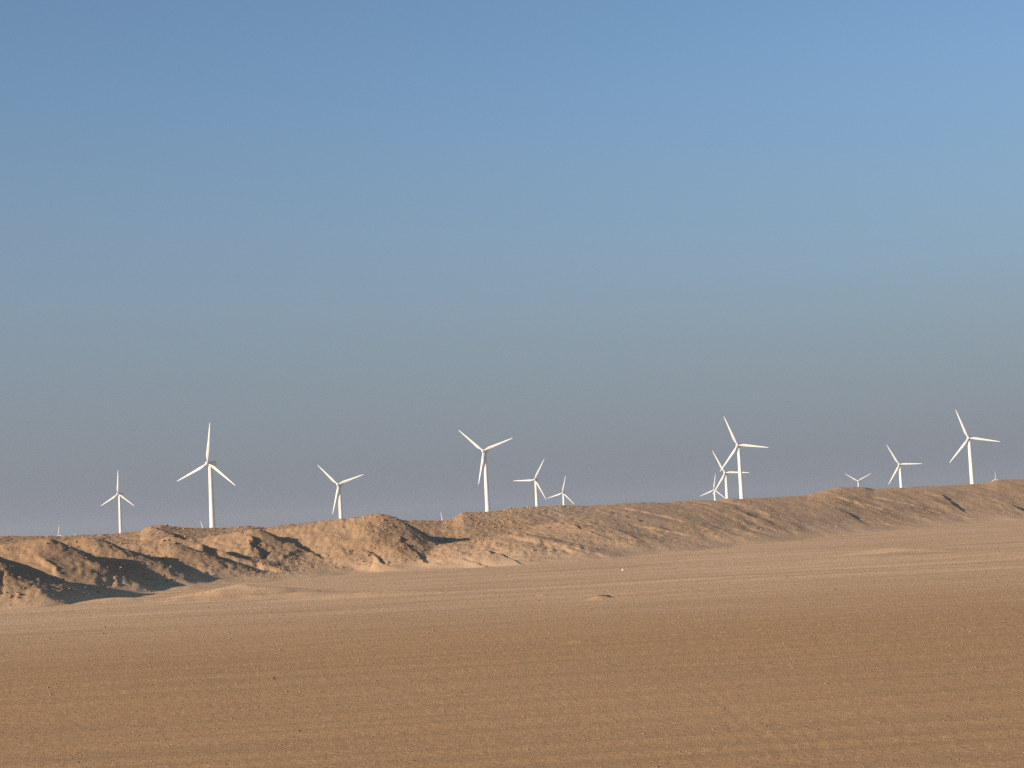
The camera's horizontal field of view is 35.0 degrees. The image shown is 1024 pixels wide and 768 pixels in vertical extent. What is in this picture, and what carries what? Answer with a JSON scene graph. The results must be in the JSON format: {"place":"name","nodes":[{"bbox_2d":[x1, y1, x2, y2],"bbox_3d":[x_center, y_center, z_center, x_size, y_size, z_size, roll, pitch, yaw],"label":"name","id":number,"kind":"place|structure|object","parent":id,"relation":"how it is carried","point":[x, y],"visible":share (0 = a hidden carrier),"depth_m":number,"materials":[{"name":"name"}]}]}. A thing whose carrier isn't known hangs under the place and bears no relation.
{"place":"outdoors","nodes":[
{"label":"outdoors","id":0,"kind":"place"},
{"bbox_2d":[0,519,1023,767],"bbox_3d":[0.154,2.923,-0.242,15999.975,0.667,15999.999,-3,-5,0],"label":"ground","id":1,"kind":"structure","parent":0,"point":[682,721],"depth_m":35.19,"materials":[{"name":"beige sand"}]},
{"bbox_2d":[101,474,133,532],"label":"wind turbine","id":2,"kind":"object","parent":1,"relation":"on","point":[120,512],"visible":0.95,"depth_m":1744.41,"materials":[{"name":"white paint"}]},
{"bbox_2d":[178,423,234,527],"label":"wind turbine","id":3,"kind":"object","parent":1,"relation":"on","point":[210,464],"visible":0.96,"depth_m":1035.81,"materials":[{"name":"white paint"}]},
{"bbox_2d":[319,467,363,518],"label":"wind turbine","id":4,"kind":"object","parent":1,"relation":"on","point":[338,490],"visible":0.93,"depth_m":1389.95,"materials":[{"name":"white paint"}]},
{"bbox_2d":[460,431,511,511],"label":"wind turbine","id":5,"kind":"object","parent":1,"relation":"on","point":[486,485],"visible":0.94,"depth_m":1236.59,"materials":[{"name":"white paint"}]},
{"bbox_2d":[1,525,1023,767],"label":"pebbles","id":6,"kind":"object","parent":1,"relation":"on","point":[550,675],"visible":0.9,"depth_m":33.16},
{"bbox_2d":[515,460,545,505],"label":"wind turbine","id":7,"kind":"object","parent":1,"relation":"on","point":[536,492],"visible":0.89,"depth_m":1778.52,"materials":[{"name":"white paint"}]},
{"bbox_2d":[549,476,574,504],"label":"wind turbine","id":8,"kind":"object","parent":1,"relation":"on","point":[563,493],"visible":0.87,"depth_m":2363.71,"materials":[{"name":"white paint"}]},
{"bbox_2d":[701,473,725,499],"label":"wind turbine","id":9,"kind":"object","parent":1,"relation":"on","point":[714,492],"visible":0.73,"depth_m":2538.86,"materials":[{"name":"white paint"}]},
{"bbox_2d":[712,451,748,498],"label":"wind turbine","id":10,"kind":"object","parent":1,"relation":"on","point":[726,485],"visible":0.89,"depth_m":1647.27,"materials":[{"name":"white paint"}]},
{"bbox_2d":[720,417,768,498],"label":"wind turbine","id":11,"kind":"object","parent":1,"relation":"on","point":[741,490],"visible":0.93,"depth_m":1309.35,"materials":[{"name":"white paint"}]},
{"bbox_2d":[846,474,869,486],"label":"wind turbine","id":12,"kind":"object","parent":1,"relation":"on","point":[857,480],"visible":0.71,"depth_m":2775.92,"materials":[{"name":"white paint"}]},
{"bbox_2d":[887,446,921,487],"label":"wind turbine","id":13,"kind":"object","parent":1,"relation":"on","point":[900,475],"visible":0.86,"depth_m":1815.12,"materials":[{"name":"white paint"}]},
{"bbox_2d":[949,409,999,483],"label":"wind turbine","id":14,"kind":"object","parent":1,"relation":"on","point":[971,472],"visible":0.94,"depth_m":1348.90,"materials":[{"name":"white paint"}]},
{"bbox_2d":[0,479,1023,608],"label":"sand bank","id":15,"kind":"structure","parent":0,"point":[886,509],"depth_m":119.58,"materials":[{"name":"beige sand"}]},
{"bbox_2d":[0,483,1023,605],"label":"rubble","id":16,"kind":"object","parent":15,"relation":"on","point":[474,541],"visible":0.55,"depth_m":117.17,"materials":[{"name":"stone"}]},
{"bbox_2d":[0,0,1023,536],"label":"sky","id":17,"kind":"structure","parent":0,"point":[348,239],"materials":[{"name":"blue"}]}
]}

